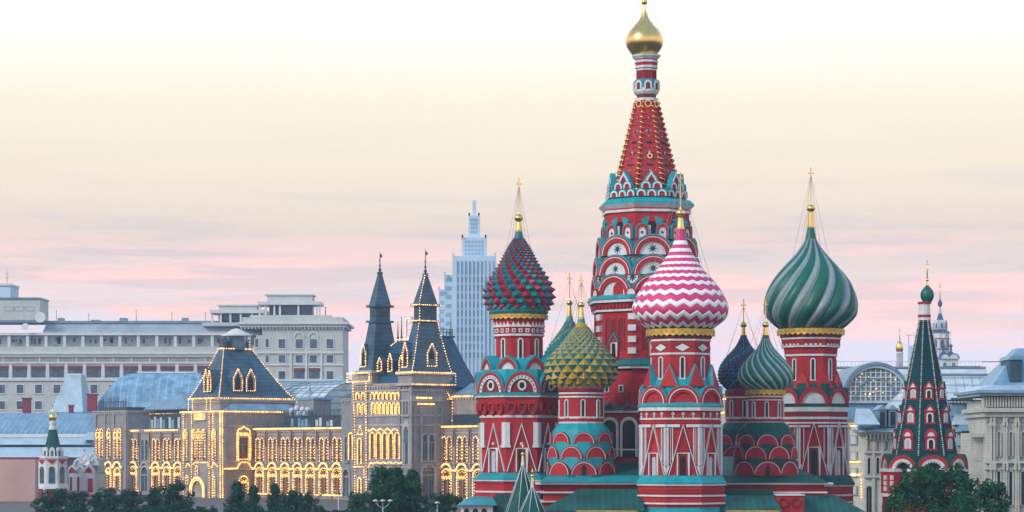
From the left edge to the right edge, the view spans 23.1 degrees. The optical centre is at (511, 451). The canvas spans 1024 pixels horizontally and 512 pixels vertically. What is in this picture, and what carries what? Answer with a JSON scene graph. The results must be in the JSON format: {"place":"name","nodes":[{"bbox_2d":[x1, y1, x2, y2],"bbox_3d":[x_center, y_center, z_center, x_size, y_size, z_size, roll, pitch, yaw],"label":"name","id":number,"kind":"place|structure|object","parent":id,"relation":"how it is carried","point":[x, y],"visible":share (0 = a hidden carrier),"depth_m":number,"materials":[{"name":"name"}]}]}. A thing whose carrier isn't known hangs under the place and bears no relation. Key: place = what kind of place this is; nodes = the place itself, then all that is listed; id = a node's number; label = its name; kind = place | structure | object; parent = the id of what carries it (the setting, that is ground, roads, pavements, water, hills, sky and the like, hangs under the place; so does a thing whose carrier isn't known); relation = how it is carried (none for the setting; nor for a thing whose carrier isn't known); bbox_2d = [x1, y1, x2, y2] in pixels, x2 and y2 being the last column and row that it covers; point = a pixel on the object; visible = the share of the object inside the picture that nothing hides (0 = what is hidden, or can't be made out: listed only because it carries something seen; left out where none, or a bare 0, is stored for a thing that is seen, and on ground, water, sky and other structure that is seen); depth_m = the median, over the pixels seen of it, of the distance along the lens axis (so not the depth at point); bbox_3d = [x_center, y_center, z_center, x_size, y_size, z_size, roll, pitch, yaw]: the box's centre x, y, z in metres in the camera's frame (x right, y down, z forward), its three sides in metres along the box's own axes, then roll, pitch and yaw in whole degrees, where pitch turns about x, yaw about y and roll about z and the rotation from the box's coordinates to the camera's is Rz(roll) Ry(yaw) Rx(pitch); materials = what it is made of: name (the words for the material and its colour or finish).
{"place":"outdoors","nodes":[
{"label":"outdoors","id":0,"kind":"place"},
{"bbox_2d":[0,394,97,467],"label":"roofed block","id":1,"kind":"structure","parent":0,"point":[24,433],"depth_m":561.99,"materials":[{"name":"metal"}]},
{"bbox_2d":[48,373,92,412],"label":"pyramid roofed tower","id":2,"kind":"structure","parent":0,"point":[74,390],"depth_m":592.61,"materials":[{"name":"metal"}]},
{"bbox_2d":[97,372,203,410],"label":"hump roofed hall","id":3,"kind":"structure","parent":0,"point":[142,389],"depth_m":603.85,"materials":[{"name":"metal"}]},
{"bbox_2d":[0,497,460,511],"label":"square paving","id":4,"kind":"structure","parent":0,"point":[206,502],"depth_m":404.19,"materials":[{"name":"stone"}]},
{"bbox_2d":[0,457,39,500],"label":"plain brown block","id":5,"kind":"structure","parent":4,"relation":"on","point":[19,478],"depth_m":430.00,"materials":[{"name":"brick"}]},
{"bbox_2d":[30,488,68,511],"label":"tree","id":6,"kind":"object","parent":4,"relation":"on","point":[55,499],"visible":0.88,"depth_m":299.33,"materials":[{"name":"green plant"}]},
{"bbox_2d":[60,490,88,510],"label":"tree","id":7,"kind":"object","parent":4,"relation":"on","point":[71,497],"visible":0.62,"depth_m":305.47,"materials":[{"name":"green plant"}]},
{"bbox_2d":[86,487,121,509],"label":"tree","id":8,"kind":"object","parent":4,"relation":"on","point":[96,500],"visible":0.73,"depth_m":310.90,"materials":[{"name":"green plant"}]},
{"bbox_2d":[34,504,217,511],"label":"hedge","id":9,"kind":"object","parent":4,"relation":"on","point":[167,508],"visible":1,"depth_m":284.53,"materials":[{"name":"green plant"}]},
{"bbox_2d":[110,488,145,511],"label":"tree","id":10,"kind":"object","parent":4,"relation":"on","point":[131,499],"visible":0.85,"depth_m":301.80,"materials":[{"name":"green plant"}]},
{"bbox_2d":[141,485,163,511],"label":"tree","id":11,"kind":"object","parent":4,"relation":"on","point":[152,499],"visible":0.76,"depth_m":307.47,"materials":[{"name":"green plant"}]},
{"bbox_2d":[155,479,195,510],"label":"tree","id":12,"kind":"object","parent":4,"relation":"on","point":[173,490],"visible":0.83,"depth_m":297.45,"materials":[{"name":"green plant"}]},
{"bbox_2d":[222,479,245,511],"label":"tree","id":13,"kind":"object","parent":4,"relation":"on","point":[237,496],"visible":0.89,"depth_m":299.53,"materials":[{"name":"green plant"}]},
{"bbox_2d":[242,485,266,511],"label":"tree","id":14,"kind":"object","parent":4,"relation":"on","point":[254,496],"visible":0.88,"depth_m":295.58,"materials":[{"name":"green plant"}]},
{"bbox_2d":[265,483,280,511],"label":"tree","id":15,"kind":"object","parent":4,"relation":"on","point":[273,494],"visible":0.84,"depth_m":303.65,"materials":[{"name":"green plant"}]},
{"bbox_2d":[225,505,349,511],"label":"hedge","id":16,"kind":"object","parent":4,"relation":"on","point":[285,509],"visible":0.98,"depth_m":283.51,"materials":[{"name":"green plant"}]},
{"bbox_2d":[275,489,313,510],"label":"tree","id":17,"kind":"object","parent":4,"relation":"on","point":[288,501],"visible":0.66,"depth_m":291.44,"materials":[{"name":"green plant"}]},
{"bbox_2d":[295,493,319,511],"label":"tree","id":18,"kind":"object","parent":4,"relation":"on","point":[307,506],"visible":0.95,"depth_m":287.68,"materials":[{"name":"green plant"}]},
{"bbox_2d":[347,491,379,511],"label":"tree","id":19,"kind":"object","parent":4,"relation":"on","point":[357,500],"visible":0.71,"depth_m":281.45,"materials":[{"name":"green plant"}]},
{"bbox_2d":[362,463,423,511],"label":"tree","id":20,"kind":"object","parent":4,"relation":"on","point":[405,497],"visible":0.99,"depth_m":260.71,"materials":[{"name":"green plant"}]},
{"bbox_2d":[408,494,430,511],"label":"tree","id":21,"kind":"object","parent":4,"relation":"on","point":[425,502],"visible":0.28,"depth_m":269.55,"materials":[{"name":"green plant"}]},
{"bbox_2d":[425,492,462,511],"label":"tree","id":22,"kind":"object","parent":4,"relation":"on","point":[446,503],"visible":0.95,"depth_m":275.16,"materials":[{"name":"green plant"}]},
{"bbox_2d":[0,0,1023,379],"label":"sky","id":23,"kind":"structure","parent":0,"point":[162,160],"materials":[{"name":"beige"}]},
{"bbox_2d":[896,328,902,365],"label":"gold domed belfry","id":24,"kind":"object","parent":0,"point":[899,350],"visible":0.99,"depth_m":639.33,"materials":[{"name":"stone"}]},
{"bbox_2d":[932,286,959,365],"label":"blue roofed church","id":25,"kind":"structure","parent":0,"point":[941,332],"depth_m":896.98,"materials":[{"name":"clear stone"}]},
{"bbox_3d":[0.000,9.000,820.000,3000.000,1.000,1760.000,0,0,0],"label":"ground","id":26,"kind":"structure","parent":0,"visible":0},
{"bbox_2d":[37,403,105,496],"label":"church","id":27,"kind":"structure","parent":26,"relation":"on","point":[86,472],"depth_m":469.50,"materials":[{"name":"white stone"}]},
{"bbox_2d":[0,277,353,412],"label":"hotel building","id":28,"kind":"structure","parent":26,"relation":"on","point":[293,338],"depth_m":699.86,"materials":[{"name":"concrete"}]},
{"bbox_2d":[0,365,8,378],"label":"window","id":29,"kind":"structure","parent":28,"relation":"in","point":[4,369],"depth_m":699.93,"materials":[{"name":"grey glass"}]},
{"bbox_2d":[12,365,27,378],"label":"window","id":30,"kind":"structure","parent":28,"relation":"in","point":[18,371],"depth_m":699.93,"materials":[{"name":"grey glass"}]},
{"bbox_2d":[31,365,45,378],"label":"window","id":31,"kind":"structure","parent":28,"relation":"in","point":[37,371],"depth_m":699.93,"materials":[{"name":"grey glass"}]},
{"bbox_2d":[49,365,64,378],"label":"window","id":32,"kind":"structure","parent":28,"relation":"in","point":[55,371],"depth_m":699.93,"materials":[{"name":"grey glass"}]},
{"bbox_2d":[68,365,82,373],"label":"window","id":33,"kind":"structure","parent":28,"relation":"in","point":[71,368],"depth_m":699.93,"materials":[{"name":"grey glass"}]},
{"bbox_2d":[86,365,100,378],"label":"window","id":34,"kind":"structure","parent":28,"relation":"in","point":[92,371],"depth_m":699.93,"materials":[{"name":"grey glass"}]},
{"bbox_2d":[105,365,119,378],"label":"window","id":35,"kind":"structure","parent":28,"relation":"in","point":[111,371],"depth_m":699.93,"materials":[{"name":"grey glass"}]},
{"bbox_2d":[123,365,137,375],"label":"window","id":36,"kind":"structure","parent":28,"relation":"in","point":[127,369],"depth_m":699.93,"materials":[{"name":"grey glass"}]},
{"bbox_2d":[142,365,156,371],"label":"window","id":37,"kind":"structure","parent":28,"relation":"in","point":[145,368],"depth_m":699.93,"materials":[{"name":"grey glass"}]},
{"bbox_2d":[160,365,174,371],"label":"window","id":38,"kind":"structure","parent":28,"relation":"in","point":[163,368],"depth_m":699.93,"materials":[{"name":"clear glass"}]},
{"bbox_2d":[179,365,193,371],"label":"window","id":39,"kind":"structure","parent":28,"relation":"in","point":[182,368],"depth_m":699.93,"materials":[{"name":"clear glass"}]},
{"bbox_2d":[293,367,304,378],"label":"window","id":40,"kind":"structure","parent":28,"relation":"in","point":[298,372],"depth_m":693.98,"materials":[{"name":"grey glass"}]},
{"bbox_2d":[308,367,320,378],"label":"window","id":41,"kind":"structure","parent":28,"relation":"in","point":[313,372],"depth_m":693.98,"materials":[{"name":"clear glass"}]},
{"bbox_2d":[438,200,495,378],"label":"skyscraper","id":42,"kind":"structure","parent":26,"relation":"on","point":[464,313],"depth_m":1150.00,"materials":[{"name":"concrete"}]},
{"bbox_2d":[92,249,862,509],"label":"department store","id":43,"kind":"structure","parent":26,"relation":"on","point":[241,413],"depth_m":453.72,"materials":[{"name":"stone"}]},
{"bbox_2d":[96,428,103,458],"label":"window","id":44,"kind":"structure","parent":43,"relation":"in","point":[99,442],"depth_m":507.60,"materials":[{"name":"glass"}]},
{"bbox_2d":[105,467,111,489],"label":"arched window","id":45,"kind":"structure","parent":43,"relation":"in","point":[108,470],"depth_m":505.13,"materials":[{"name":"glass"}]},
{"bbox_2d":[106,428,111,458],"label":"window","id":46,"kind":"structure","parent":43,"relation":"in","point":[109,439],"depth_m":505.01,"materials":[{"name":"glass"}]},
{"bbox_2d":[113,428,122,458],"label":"window","id":47,"kind":"structure","parent":43,"relation":"in","point":[117,441],"depth_m":502.18,"materials":[{"name":"glass"}]},
{"bbox_2d":[113,467,122,490],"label":"arched window","id":48,"kind":"structure","parent":43,"relation":"in","point":[118,475],"depth_m":502.30,"materials":[{"name":"glass"}]},
{"bbox_2d":[131,438,137,461],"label":"window","id":49,"kind":"structure","parent":43,"relation":"in","point":[135,441],"depth_m":499.73,"materials":[{"name":"glass"}]},
{"bbox_2d":[131,466,137,489],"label":"arched window","id":50,"kind":"structure","parent":43,"relation":"in","point":[135,471],"depth_m":499.73,"materials":[{"name":"glass"}]},
{"bbox_2d":[140,438,148,461],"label":"window","id":51,"kind":"structure","parent":43,"relation":"in","point":[144,445],"depth_m":496.69,"materials":[{"name":"glass"}]},
{"bbox_2d":[140,466,148,490],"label":"arched window","id":52,"kind":"structure","parent":43,"relation":"in","point":[144,471],"depth_m":497.18,"materials":[{"name":"glass"}]},
{"bbox_2d":[151,438,160,461],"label":"window","id":53,"kind":"structure","parent":43,"relation":"in","point":[156,449],"depth_m":493.43,"materials":[{"name":"glass"}]},
{"bbox_2d":[151,466,160,489],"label":"arched window","id":54,"kind":"structure","parent":43,"relation":"in","point":[156,472],"depth_m":493.61,"materials":[{"name":"glass"}]},
{"bbox_2d":[162,438,171,461],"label":"window","id":55,"kind":"structure","parent":43,"relation":"in","point":[167,443],"depth_m":490.19,"materials":[{"name":"glass"}]},
{"bbox_2d":[162,466,171,490],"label":"arched window","id":56,"kind":"structure","parent":43,"relation":"in","point":[167,472],"depth_m":490.31,"materials":[{"name":"glass"}]},
{"bbox_2d":[173,438,180,461],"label":"window","id":57,"kind":"structure","parent":43,"relation":"in","point":[177,443],"depth_m":487.56,"materials":[{"name":"glass"}]},
{"bbox_2d":[173,466,180,491],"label":"arched window","id":58,"kind":"structure","parent":43,"relation":"in","point":[177,471],"depth_m":487.56,"materials":[{"name":"glass"}]},
{"bbox_2d":[183,429,188,460],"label":"window","id":59,"kind":"structure","parent":43,"relation":"in","point":[186,440],"depth_m":472.21,"materials":[{"name":"glass"}]},
{"bbox_2d":[192,428,206,460],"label":"window","id":60,"kind":"structure","parent":43,"relation":"in","point":[199,446],"depth_m":468.65,"materials":[{"name":"glass"}]},
{"bbox_2d":[211,475,216,497],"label":"window","id":61,"kind":"structure","parent":43,"relation":"in","point":[214,484],"depth_m":464.55,"materials":[{"name":"stone"}]},
{"bbox_2d":[211,428,217,460],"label":"window","id":62,"kind":"structure","parent":43,"relation":"in","point":[214,446],"depth_m":464.67,"materials":[{"name":"glass"}]},
{"bbox_2d":[237,475,248,493],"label":"arched window","id":63,"kind":"structure","parent":43,"relation":"in","point":[244,478],"depth_m":466.14,"materials":[{"name":"stone"}]},
{"bbox_2d":[236,426,250,460],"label":"window","id":64,"kind":"structure","parent":43,"relation":"in","point":[243,440],"depth_m":465.80,"materials":[{"name":"stone"}]},
{"bbox_2d":[254,437,264,462],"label":"window","id":65,"kind":"structure","parent":43,"relation":"in","point":[260,443],"depth_m":465.35,"materials":[{"name":"glass"}]},
{"bbox_2d":[255,467,264,492],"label":"arched window","id":66,"kind":"structure","parent":43,"relation":"in","point":[259,472],"depth_m":465.46,"materials":[{"name":"glass"}]},
{"bbox_2d":[267,437,277,462],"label":"window","id":67,"kind":"structure","parent":43,"relation":"in","point":[273,442],"depth_m":462.18,"materials":[{"name":"glass"}]},
{"bbox_2d":[267,467,277,493],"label":"arched window","id":68,"kind":"structure","parent":43,"relation":"in","point":[272,477],"depth_m":462.63,"materials":[{"name":"glass"}]},
{"bbox_2d":[280,437,290,462],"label":"window","id":69,"kind":"structure","parent":43,"relation":"in","point":[285,442],"depth_m":458.92,"materials":[{"name":"glass"}]},
{"bbox_2d":[280,467,290,493],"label":"arched window","id":70,"kind":"structure","parent":43,"relation":"in","point":[285,474],"depth_m":459.36,"materials":[{"name":"glass"}]},
{"bbox_2d":[292,437,302,462],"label":"window","id":71,"kind":"structure","parent":43,"relation":"in","point":[298,442],"depth_m":455.90,"materials":[{"name":"glass"}]},
{"bbox_2d":[293,467,302,493],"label":"arched window","id":72,"kind":"structure","parent":43,"relation":"in","point":[297,472],"depth_m":456.01,"materials":[{"name":"glass"}]},
{"bbox_2d":[305,437,315,462],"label":"window","id":73,"kind":"structure","parent":43,"relation":"in","point":[310,442],"depth_m":452.79,"materials":[{"name":"glass"}]},
{"bbox_2d":[305,467,315,494],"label":"arched window","id":74,"kind":"structure","parent":43,"relation":"in","point":[310,475],"depth_m":453.02,"materials":[{"name":"glass"}]},
{"bbox_2d":[318,437,329,462],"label":"window","id":75,"kind":"structure","parent":43,"relation":"in","point":[324,448],"depth_m":449.71,"materials":[{"name":"glass"}]},
{"bbox_2d":[318,467,329,494],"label":"arched window","id":76,"kind":"structure","parent":43,"relation":"in","point":[324,475],"depth_m":449.82,"materials":[{"name":"glass"}]},
{"bbox_2d":[331,437,341,462],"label":"window","id":77,"kind":"structure","parent":43,"relation":"in","point":[337,442],"depth_m":446.54,"materials":[{"name":"glass"}]},
{"bbox_2d":[331,467,341,494],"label":"arched window","id":78,"kind":"structure","parent":43,"relation":"in","point":[336,473],"depth_m":446.86,"materials":[{"name":"glass"}]},
{"bbox_2d":[341,468,350,495],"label":"arched window","id":79,"kind":"structure","parent":43,"relation":"in","point":[346,472],"depth_m":440.47,"materials":[{"name":"glass"}]},
{"bbox_2d":[343,435,349,462],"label":"window","id":80,"kind":"structure","parent":43,"relation":"in","point":[346,460],"depth_m":440.58,"materials":[{"name":"glass"}]},
{"bbox_2d":[357,438,362,464],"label":"window","id":81,"kind":"structure","parent":43,"relation":"in","point":[359,441],"depth_m":430.27,"materials":[{"name":"glass"}]},
{"bbox_2d":[369,432,375,458],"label":"window","id":82,"kind":"structure","parent":43,"relation":"in","point":[372,445],"depth_m":427.65,"materials":[{"name":"glass"}]},
{"bbox_2d":[375,432,381,457],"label":"window","id":83,"kind":"structure","parent":43,"relation":"in","point":[378,439],"depth_m":426.09,"materials":[{"name":"glass"}]},
{"bbox_2d":[382,432,388,458],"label":"window","id":84,"kind":"structure","parent":43,"relation":"in","point":[385,435],"depth_m":424.84,"materials":[{"name":"glass"}]},
{"bbox_2d":[388,432,394,458],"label":"window","id":85,"kind":"structure","parent":43,"relation":"in","point":[391,437],"depth_m":423.50,"materials":[{"name":"glass"}]},
{"bbox_2d":[394,432,400,458],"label":"window","id":86,"kind":"structure","parent":43,"relation":"in","point":[396,434],"depth_m":422.15,"materials":[{"name":"glass"}]},
{"bbox_2d":[401,399,408,416],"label":"window","id":87,"kind":"structure","parent":43,"relation":"in","point":[405,405],"depth_m":420.10,"materials":[{"name":"stone"}]},
{"bbox_2d":[421,433,436,461],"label":"window","id":88,"kind":"structure","parent":43,"relation":"in","point":[428,442],"depth_m":421.12,"materials":[{"name":"glass"}]},
{"bbox_2d":[421,463,436,498],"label":"arched window","id":89,"kind":"structure","parent":43,"relation":"in","point":[428,475],"depth_m":421.43,"materials":[{"name":"glass"}]},
{"bbox_2d":[442,436,452,463],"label":"window","id":90,"kind":"structure","parent":43,"relation":"in","point":[448,441],"depth_m":422.15,"materials":[{"name":"glass"}]},
{"bbox_2d":[442,468,452,494],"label":"arched window","id":91,"kind":"structure","parent":43,"relation":"in","point":[448,475],"depth_m":422.36,"materials":[{"name":"stone"}]},
{"bbox_2d":[456,436,468,463],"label":"window","id":92,"kind":"structure","parent":43,"relation":"in","point":[462,442],"depth_m":418.97,"materials":[{"name":"glass"}]},
{"bbox_2d":[456,468,468,498],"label":"arched window","id":93,"kind":"structure","parent":43,"relation":"in","point":[462,476],"depth_m":419.18,"materials":[{"name":"stone"}]},
{"bbox_2d":[472,435,478,463],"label":"window","id":94,"kind":"structure","parent":43,"relation":"in","point":[475,458],"depth_m":416.52,"materials":[{"name":"glass"}]},
{"bbox_2d":[853,398,972,511],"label":"beige arcade wing","id":95,"kind":"structure","parent":26,"relation":"on","point":[876,426],"depth_m":346.60,"materials":[{"name":"beige stone"}]},
{"bbox_2d":[866,456,871,473],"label":"window","id":96,"kind":"structure","parent":95,"relation":"in","point":[868,460],"depth_m":346.75,"materials":[{"name":"grey glass"}]},
{"bbox_2d":[864,484,873,511],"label":"window","id":97,"kind":"structure","parent":95,"relation":"in","point":[868,489],"depth_m":347.00,"materials":[{"name":"grey glass"}]},
{"bbox_2d":[837,361,1000,419],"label":"glazed market hall","id":98,"kind":"structure","parent":26,"relation":"on","point":[872,385],"depth_m":392.40,"materials":[{"name":"metal"}]},
{"bbox_2d":[953,348,1023,511],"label":"beige palace","id":99,"kind":"structure","parent":26,"relation":"on","point":[992,444],"depth_m":325.00,"materials":[{"name":"stone"}]},
{"bbox_2d":[996,431,1001,455],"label":"window","id":100,"kind":"structure","parent":99,"relation":"in","point":[998,434],"depth_m":324.63,"materials":[{"name":"grey glass"}]},
{"bbox_2d":[1007,470,1013,504],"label":"window","id":101,"kind":"structure","parent":99,"relation":"in","point":[1010,474],"depth_m":324.94,"materials":[{"name":"grey glass"}]},
{"bbox_2d":[1008,431,1013,455],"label":"window","id":102,"kind":"structure","parent":99,"relation":"in","point":[1010,434],"depth_m":324.63,"materials":[{"name":"grey glass"}]},
{"bbox_2d":[1019,470,1023,504],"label":"window","id":103,"kind":"structure","parent":99,"relation":"in","point":[1021,474],"depth_m":324.94,"materials":[{"name":"grey glass"}]},
{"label":"cathedral terrace","id":104,"kind":"structure","parent":0,"visible":0},
{"bbox_2d":[458,0,864,511],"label":"cathedral","id":105,"kind":"structure","parent":104,"relation":"on","point":[620,409],"depth_m":242.52,"materials":[{"name":"red brick"}]},
{"bbox_2d":[882,494,904,511],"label":"tree","id":106,"kind":"object","parent":104,"relation":"on","point":[886,507],"visible":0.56,"depth_m":221.41,"materials":[{"name":"green plant"}]},
{"bbox_2d":[880,260,968,511],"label":"bell tower","id":107,"kind":"structure","parent":104,"relation":"on","point":[924,432],"depth_m":244.23,"materials":[{"name":"green brick"}]},
{"bbox_2d":[973,478,1010,511],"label":"tree","id":108,"kind":"object","parent":104,"relation":"on","point":[987,493],"visible":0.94,"depth_m":223.62,"materials":[{"name":"green plant"}]},
{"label":"lawn","id":109,"kind":"structure","parent":0,"visible":0},
{"bbox_2d":[887,462,982,511],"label":"tree","id":110,"kind":"object","parent":109,"relation":"on","point":[936,482],"visible":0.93,"depth_m":212.96,"materials":[{"name":"green plant"}]},
{"bbox_2d":[949,492,981,511],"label":"tree","id":111,"kind":"object","parent":109,"relation":"on","point":[964,504],"visible":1,"depth_m":207.77,"materials":[{"name":"green plant"}]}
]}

